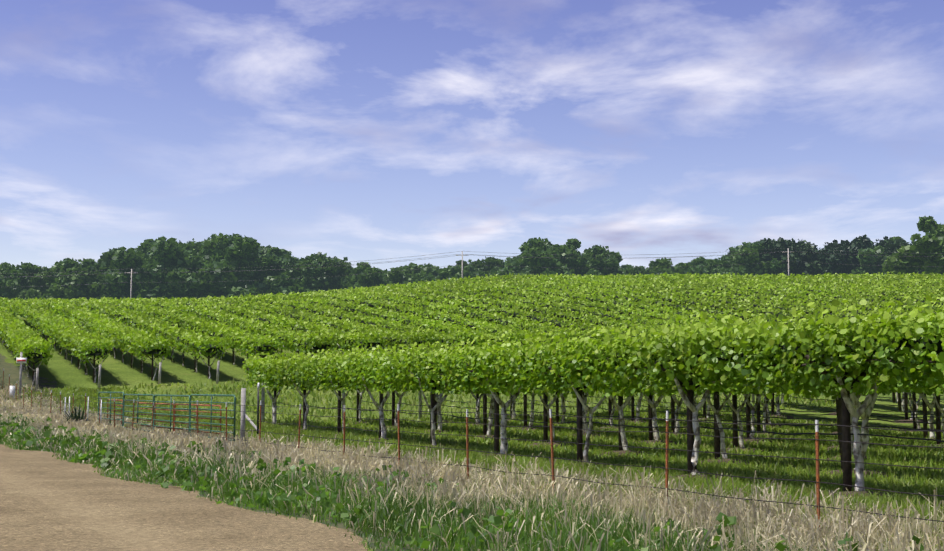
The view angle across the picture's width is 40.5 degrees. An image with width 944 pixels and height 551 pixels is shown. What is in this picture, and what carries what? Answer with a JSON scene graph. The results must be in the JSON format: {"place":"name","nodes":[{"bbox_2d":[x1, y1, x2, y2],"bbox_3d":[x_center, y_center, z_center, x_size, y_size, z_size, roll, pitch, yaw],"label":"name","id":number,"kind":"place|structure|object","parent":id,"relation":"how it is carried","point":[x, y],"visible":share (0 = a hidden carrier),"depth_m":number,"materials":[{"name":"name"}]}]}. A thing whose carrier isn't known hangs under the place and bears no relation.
{"place":"outdoors","nodes":[
{"label":"outdoors","id":0,"kind":"place"},
{"bbox_2d":[0,444,366,550],"bbox_3d":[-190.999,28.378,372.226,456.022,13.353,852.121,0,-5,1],"label":"dirt road","id":1,"kind":"structure","parent":0,"point":[48,502],"depth_m":16.93,"materials":[{"name":"beige soil"}]},
{"bbox_2d":[0,354,939,550],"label":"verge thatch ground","id":2,"kind":"structure","parent":0,"point":[13,371],"depth_m":19.21,"materials":[{"name":"beige plant"}]},
{"bbox_2d":[64,396,101,420],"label":"white posts","id":3,"kind":"object","parent":2,"relation":"on","point":[87,408],"visible":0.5,"depth_m":55.09,"materials":[{"name":"white paint"}]},
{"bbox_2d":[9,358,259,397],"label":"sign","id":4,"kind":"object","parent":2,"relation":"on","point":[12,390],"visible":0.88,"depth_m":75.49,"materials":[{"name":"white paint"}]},
{"bbox_2d":[19,352,256,445],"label":"wooden fence posts","id":5,"kind":"object","parent":2,"relation":"on","point":[243,408],"visible":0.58,"depth_m":35.88,"materials":[{"name":"wood"}]},
{"bbox_2d":[98,392,235,441],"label":"green gate","id":6,"kind":"structure","parent":5,"relation":"attached to","point":[171,408],"depth_m":42.86,"materials":[{"name":"metal"}]},
{"bbox_2d":[107,399,221,433],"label":"metal gate","id":7,"kind":"structure","parent":6,"relation":"attached to","point":[175,410],"depth_m":43.80,"materials":[{"name":"metal"}]},
{"bbox_2d":[0,411,942,550],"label":"verge grass","id":8,"kind":"structure","parent":2,"relation":"on","point":[460,536],"depth_m":16.98,"materials":[{"name":"green plant"}]},
{"bbox_2d":[0,381,943,550],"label":"dry grass","id":9,"kind":"structure","parent":2,"relation":"on","point":[318,456],"depth_m":18.03,"materials":[{"name":"beige plant"}]},
{"bbox_2d":[0,271,943,490],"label":"vine","id":10,"kind":"object","parent":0,"point":[725,332],"depth_m":82.09,"materials":[{"name":"green plant"}]},
{"bbox_2d":[0,296,943,550],"bbox_3d":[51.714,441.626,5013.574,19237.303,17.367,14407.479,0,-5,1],"label":"ground","id":11,"kind":"structure","parent":0,"point":[61,370],"depth_m":80.07,"materials":[{"name":"green plant"}]},
{"bbox_2d":[0,273,11,297],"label":"tree","id":12,"kind":"object","parent":11,"relation":"on","point":[2,289],"visible":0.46,"depth_m":291.13,"materials":[{"name":"green plant"}]},
{"bbox_2d":[1,262,12,296],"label":"tree","id":13,"kind":"object","parent":11,"relation":"on","point":[6,264],"depth_m":311.81,"materials":[{"name":"green plant"}]},
{"bbox_2d":[0,268,27,316],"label":"tree","id":14,"kind":"object","parent":11,"relation":"on","point":[13,273],"visible":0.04,"depth_m":294.88,"materials":[{"name":"green plant"}]},
{"bbox_2d":[0,262,45,298],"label":"tree","id":15,"kind":"object","parent":11,"relation":"on","point":[15,287],"visible":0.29,"depth_m":295.88,"materials":[{"name":"green plant"}]},
{"bbox_2d":[14,266,49,297],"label":"tree","id":16,"kind":"object","parent":11,"relation":"on","point":[37,271],"visible":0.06,"depth_m":298.98,"materials":[{"name":"green plant"}]},
{"bbox_2d":[18,267,64,299],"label":"tree","id":17,"kind":"object","parent":11,"relation":"on","point":[52,288],"visible":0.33,"depth_m":291.19,"materials":[{"name":"green plant"}]},
{"bbox_2d":[52,257,97,299],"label":"tree","id":18,"kind":"object","parent":11,"relation":"on","point":[67,264],"visible":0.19,"depth_m":292.92,"materials":[{"name":"green plant"}]},
{"bbox_2d":[60,401,92,422],"bbox_3d":[-16.764,5.807,53.922,1.871,1.206,1.836,-2,-5,20],"label":"yucca plant","id":19,"kind":"object","parent":11,"relation":"on","point":[76,417],"visible":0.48,"depth_m":53.78,"materials":[{"name":"green plant"}]},
{"bbox_2d":[58,258,96,299],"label":"tree","id":20,"kind":"object","parent":11,"relation":"on","point":[72,289],"visible":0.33,"depth_m":290.05,"materials":[{"name":"green plant"}]},
{"bbox_2d":[80,248,143,299],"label":"tree","id":21,"kind":"object","parent":11,"relation":"on","point":[104,261],"visible":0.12,"depth_m":292.63,"materials":[{"name":"green plant"}]},
{"bbox_2d":[96,246,167,298],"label":"tree","id":22,"kind":"object","parent":11,"relation":"on","point":[128,257],"visible":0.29,"depth_m":289.76,"materials":[{"name":"green plant"}]},
{"bbox_2d":[107,251,164,298],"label":"tree","id":23,"kind":"object","parent":11,"relation":"on","point":[121,278],"visible":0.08,"depth_m":288.98,"materials":[{"name":"green plant"}]},
{"bbox_2d":[134,238,157,258],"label":"tree","id":24,"kind":"object","parent":11,"relation":"on","point":[146,245],"visible":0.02,"depth_m":312.14,"materials":[{"name":"green plant"}]},
{"bbox_2d":[158,362,161,383],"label":"pale row end posts","id":25,"kind":"object","parent":11,"relation":"on","point":[159,376],"visible":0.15,"depth_m":81.28,"materials":[{"name":"grey wood"}]},
{"bbox_2d":[154,247,191,298],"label":"tree","id":26,"kind":"object","parent":11,"relation":"on","point":[164,289],"visible":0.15,"depth_m":289.59,"materials":[{"name":"green plant"}]},
{"bbox_2d":[133,236,217,298],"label":"tree","id":27,"kind":"object","parent":11,"relation":"on","point":[163,250],"visible":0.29,"depth_m":290.38,"materials":[{"name":"green plant"}]},
{"bbox_2d":[164,250,228,297],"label":"tree","id":28,"kind":"object","parent":11,"relation":"on","point":[193,281],"visible":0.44,"depth_m":288.96,"materials":[{"name":"green plant"}]},
{"bbox_2d":[183,233,252,277],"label":"tree","id":29,"kind":"object","parent":11,"relation":"on","point":[211,244],"visible":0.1,"depth_m":297.74,"materials":[{"name":"green plant"}]},
{"bbox_2d":[201,233,281,296],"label":"tree","id":30,"kind":"object","parent":11,"relation":"on","point":[239,252],"visible":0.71,"depth_m":290.87,"materials":[{"name":"green plant"}]},
{"bbox_2d":[257,390,258,433],"bbox_3d":[-7.613,4.987,45.514,0.065,1.820,0.065,2,-6,-22],"label":"metal fence post","id":31,"kind":"object","parent":11,"relation":"on","point":[257,412],"visible":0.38,"depth_m":45.50,"materials":[{"name":"black metal"}]},
{"bbox_2d":[252,247,287,275],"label":"tree","id":32,"kind":"object","parent":11,"relation":"on","point":[278,253],"visible":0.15,"depth_m":300.87,"materials":[{"name":"green plant"}]},
{"bbox_2d":[249,253,294,291],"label":"tree","id":33,"kind":"object","parent":11,"relation":"on","point":[285,279],"visible":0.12,"depth_m":296.63,"materials":[{"name":"green plant"}]},
{"bbox_2d":[257,245,293,258],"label":"tree","id":34,"kind":"object","parent":11,"relation":"on","point":[262,250],"visible":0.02,"depth_m":313.75,"materials":[{"name":"green plant"}]},
{"bbox_2d":[248,260,323,293],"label":"tree","id":35,"kind":"object","parent":11,"relation":"on","point":[314,269],"visible":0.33,"depth_m":295.54,"materials":[{"name":"green plant"}]},
{"bbox_2d":[282,249,291,255],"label":"tree","id":36,"kind":"object","parent":11,"relation":"on","point":[286,251],"depth_m":320.40,"materials":[{"name":"green plant"}]},
{"bbox_2d":[263,254,325,292],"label":"tree","id":37,"kind":"object","parent":11,"relation":"on","point":[285,262],"visible":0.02,"depth_m":296.93,"materials":[{"name":"green plant"}]},
{"bbox_2d":[285,252,351,290],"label":"tree","id":38,"kind":"object","parent":11,"relation":"on","point":[295,273],"visible":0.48,"depth_m":297.25,"materials":[{"name":"green plant"}]},
{"bbox_2d":[324,273,349,290],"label":"tree","id":39,"kind":"object","parent":11,"relation":"on","point":[334,277],"visible":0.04,"depth_m":300.56,"materials":[{"name":"green plant"}]},
{"bbox_2d":[330,267,364,289],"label":"tree","id":40,"kind":"object","parent":11,"relation":"on","point":[334,283],"visible":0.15,"depth_m":300.09,"materials":[{"name":"green plant"}]},
{"bbox_2d":[338,264,382,289],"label":"tree","id":41,"kind":"object","parent":11,"relation":"on","point":[367,279],"visible":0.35,"depth_m":295.82,"materials":[{"name":"green plant"}]},
{"bbox_2d":[357,262,387,275],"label":"tree","id":42,"kind":"object","parent":11,"relation":"on","point":[367,265],"depth_m":315.23,"materials":[{"name":"green plant"}]},
{"bbox_2d":[375,276,396,285],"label":"tree","id":43,"kind":"object","parent":11,"relation":"on","point":[379,281],"depth_m":297.00,"materials":[{"name":"green plant"}]},
{"bbox_2d":[374,266,407,285],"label":"tree","id":44,"kind":"object","parent":11,"relation":"on","point":[397,275],"visible":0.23,"depth_m":299.07,"materials":[{"name":"green plant"}]},
{"bbox_2d":[2,371,820,528],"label":"fence t-posts","id":45,"kind":"object","parent":11,"relation":"on","point":[667,459],"visible":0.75,"depth_m":22.93,"materials":[{"name":"metal"}]},
{"bbox_2d":[3,368,818,431],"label":"fence post tops","id":46,"kind":"object","parent":45,"relation":"attached to","point":[667,417],"visible":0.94,"depth_m":23.00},
{"bbox_2d":[2,376,943,521],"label":"barbed wire","id":47,"kind":"object","parent":45,"relation":"attached to","point":[882,464],"visible":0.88,"depth_m":18.73,"materials":[{"name":"grey metal"}]},
{"bbox_2d":[401,262,426,280],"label":"tree","id":48,"kind":"object","parent":11,"relation":"on","point":[410,267],"visible":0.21,"depth_m":318.80,"materials":[{"name":"green plant"}]},
{"bbox_2d":[403,271,431,283],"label":"tree","id":49,"kind":"object","parent":11,"relation":"on","point":[412,278],"visible":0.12,"depth_m":297.69,"materials":[{"name":"green plant"}]},
{"bbox_2d":[418,263,439,276],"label":"tree","id":50,"kind":"object","parent":11,"relation":"on","point":[430,269],"visible":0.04,"depth_m":323.62,"materials":[{"name":"green plant"}]},
{"bbox_2d":[422,274,436,281],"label":"tree","id":51,"kind":"object","parent":11,"relation":"on","point":[428,278],"depth_m":293.90,"materials":[{"name":"green plant"}]},
{"bbox_2d":[438,265,460,279],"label":"tree","id":52,"kind":"object","parent":11,"relation":"on","point":[449,272],"visible":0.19,"depth_m":298.85,"materials":[{"name":"green plant"}]},
{"bbox_2d":[436,265,464,278],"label":"tree","id":53,"kind":"object","parent":11,"relation":"on","point":[458,267],"visible":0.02,"depth_m":300.45,"materials":[{"name":"green plant"}]},
{"bbox_2d":[434,260,467,277],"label":"tree","id":54,"kind":"object","parent":11,"relation":"on","point":[459,262],"visible":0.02,"depth_m":318.46,"materials":[{"name":"green plant"}]},
{"bbox_2d":[130,248,788,298],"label":"power poles","id":55,"kind":"object","parent":11,"relation":"on","point":[462,255],"visible":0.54,"depth_m":236.62,"materials":[{"name":"grey wood"}]},
{"bbox_2d":[2,322,940,491],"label":"vine trunks","id":56,"kind":"object","parent":11,"relation":"on","point":[843,413],"visible":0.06,"depth_m":37.44,"materials":[{"name":"brown wood"}]},
{"bbox_2d":[27,339,943,441],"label":"drip lines","id":57,"kind":"object","parent":56,"relation":"on","point":[706,415],"visible":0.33,"depth_m":35.32,"materials":[{"name":"black plastic"}]},
{"bbox_2d":[0,378,943,550],"bbox_3d":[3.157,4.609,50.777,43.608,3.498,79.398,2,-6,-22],"label":"green grass","id":58,"kind":"structure","parent":11,"relation":"on","point":[922,484],"depth_m":37.68,"materials":[{"name":"green plant"}]},
{"bbox_2d":[457,271,488,277],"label":"tree","id":59,"kind":"object","parent":11,"relation":"on","point":[466,273],"visible":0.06,"depth_m":297.69,"materials":[{"name":"green plant"}]},
{"bbox_2d":[35,361,920,420],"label":"end posts","id":60,"kind":"object","parent":11,"relation":"on","point":[263,393],"visible":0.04,"depth_m":62.12,"materials":[{"name":"grey wood"}]},
{"bbox_2d":[464,256,520,276],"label":"tree","id":61,"kind":"object","parent":11,"relation":"on","point":[474,268],"visible":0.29,"depth_m":303.93,"materials":[{"name":"green plant"}]},
{"bbox_2d":[491,263,515,273],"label":"tree","id":62,"kind":"object","parent":11,"relation":"on","point":[510,269],"depth_m":299.04,"materials":[{"name":"green plant"}]},
{"bbox_2d":[503,258,515,264],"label":"tree","id":63,"kind":"object","parent":11,"relation":"on","point":[511,260],"depth_m":318.37,"materials":[{"name":"green plant"}]},
{"bbox_2d":[490,259,545,275],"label":"tree","id":64,"kind":"object","parent":11,"relation":"on","point":[517,265],"depth_m":294.75,"materials":[{"name":"green plant"}]},
{"bbox_2d":[518,265,532,273],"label":"tree","id":65,"kind":"object","parent":11,"relation":"on","point":[526,269],"depth_m":313.37,"materials":[{"name":"green plant"}]},
{"bbox_2d":[518,237,573,275],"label":"tree","id":66,"kind":"object","parent":11,"relation":"on","point":[534,247],"visible":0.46,"depth_m":293.35,"materials":[{"name":"green plant"}]},
{"bbox_2d":[546,240,560,256],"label":"tree","id":67,"kind":"object","parent":11,"relation":"on","point":[551,248],"depth_m":298.67,"materials":[{"name":"green plant"}]},
{"bbox_2d":[554,238,580,275],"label":"tree","id":68,"kind":"object","parent":11,"relation":"on","point":[570,253],"visible":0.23,"depth_m":298.53,"materials":[{"name":"green plant"}]},
{"bbox_2d":[574,253,601,275],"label":"tree","id":69,"kind":"object","parent":11,"relation":"on","point":[580,260],"visible":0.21,"depth_m":296.81,"materials":[{"name":"green plant"}]},
{"bbox_2d":[581,245,627,275],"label":"tree","id":70,"kind":"object","parent":11,"relation":"on","point":[602,260],"visible":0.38,"depth_m":295.92,"materials":[{"name":"green plant"}]},
{"bbox_2d":[622,268,637,274],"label":"tree","id":71,"kind":"object","parent":11,"relation":"on","point":[629,270],"depth_m":302.67,"materials":[{"name":"green plant"}]},
{"bbox_2d":[626,261,667,276],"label":"tree","id":72,"kind":"object","parent":11,"relation":"on","point":[647,269],"visible":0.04,"depth_m":302.17,"materials":[{"name":"green plant"}]},
{"bbox_2d":[648,258,690,275],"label":"tree","id":73,"kind":"object","parent":11,"relation":"on","point":[669,269],"visible":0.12,"depth_m":302.32,"materials":[{"name":"green plant"}]},
{"bbox_2d":[687,265,705,274],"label":"tree","id":74,"kind":"object","parent":11,"relation":"on","point":[698,269],"visible":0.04,"depth_m":293.52,"materials":[{"name":"green plant"}]},
{"bbox_2d":[682,257,719,273],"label":"tree","id":75,"kind":"object","parent":11,"relation":"on","point":[704,262],"visible":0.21,"depth_m":302.20,"materials":[{"name":"green plant"}]},
{"bbox_2d":[703,260,735,274],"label":"tree","id":76,"kind":"object","parent":11,"relation":"on","point":[722,268],"visible":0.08,"depth_m":296.97,"materials":[{"name":"green plant"}]},
{"bbox_2d":[725,245,742,257],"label":"tree","id":77,"kind":"object","parent":11,"relation":"on","point":[731,249],"visible":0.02,"depth_m":348.13,"materials":[{"name":"green plant"}]},
{"bbox_2d":[729,246,772,275],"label":"tree","id":78,"kind":"object","parent":11,"relation":"on","point":[762,267],"visible":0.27,"depth_m":296.35,"materials":[{"name":"green plant"}]},
{"bbox_2d":[718,240,785,274],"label":"tree","id":79,"kind":"object","parent":11,"relation":"on","point":[759,247],"visible":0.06,"depth_m":298.89,"materials":[{"name":"green plant"}]},
{"bbox_2d":[760,238,801,274],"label":"tree","id":80,"kind":"object","parent":11,"relation":"on","point":[773,245],"visible":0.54,"depth_m":297.80,"materials":[{"name":"green plant"}]},
{"bbox_2d":[778,237,813,275],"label":"tree","id":81,"kind":"object","parent":11,"relation":"on","point":[800,244],"visible":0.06,"depth_m":302.80,"materials":[{"name":"green plant"}]},
{"bbox_2d":[792,246,823,274],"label":"tree","id":82,"kind":"object","parent":11,"relation":"on","point":[815,265],"visible":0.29,"depth_m":300.37,"materials":[{"name":"green plant"}]},
{"bbox_2d":[817,246,849,275],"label":"tree","id":83,"kind":"object","parent":11,"relation":"on","point":[836,264],"visible":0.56,"depth_m":296.69,"materials":[{"name":"green plant"}]},
{"bbox_2d":[821,239,851,274],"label":"tree","id":84,"kind":"object","parent":11,"relation":"on","point":[833,245],"visible":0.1,"depth_m":303.56,"materials":[{"name":"green plant"}]},
{"bbox_2d":[841,234,872,273],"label":"tree","id":85,"kind":"object","parent":11,"relation":"on","point":[856,244],"visible":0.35,"depth_m":303.92,"materials":[{"name":"green plant"}]},
{"bbox_2d":[848,245,889,275],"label":"tree","id":86,"kind":"object","parent":11,"relation":"on","point":[866,262],"visible":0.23,"depth_m":299.74,"materials":[{"name":"green plant"}]},
{"bbox_2d":[873,236,908,246],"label":"tree","id":87,"kind":"object","parent":11,"relation":"on","point":[880,241],"depth_m":323.14,"materials":[{"name":"green plant"}]},
{"bbox_2d":[875,239,908,274],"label":"tree","id":88,"kind":"object","parent":11,"relation":"on","point":[890,246],"visible":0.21,"depth_m":299.30,"materials":[{"name":"green plant"}]},
{"bbox_2d":[889,236,903,240],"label":"tree","id":89,"kind":"object","parent":11,"relation":"on","point":[894,238],"depth_m":307.10,"materials":[{"name":"green plant"}]},
{"bbox_2d":[882,216,943,274],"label":"tree","id":90,"kind":"object","parent":11,"relation":"on","point":[931,240],"visible":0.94,"depth_m":258.93,"materials":[{"name":"green plant"}]},
{"bbox_2d":[902,241,923,273],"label":"tree","id":91,"kind":"object","parent":11,"relation":"on","point":[919,269],"depth_m":298.69,"materials":[{"name":"green plant"}]},
{"bbox_2d":[0,0,943,270],"label":"sky","id":92,"kind":"structure","parent":0,"point":[359,131],"materials":[{"name":"blue"}]},
{"bbox_2d":[18,248,943,286],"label":"power wires","id":93,"kind":"object","parent":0,"point":[511,266],"visible":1,"depth_m":236.93,"materials":[{"name":"black metal"}]}
]}

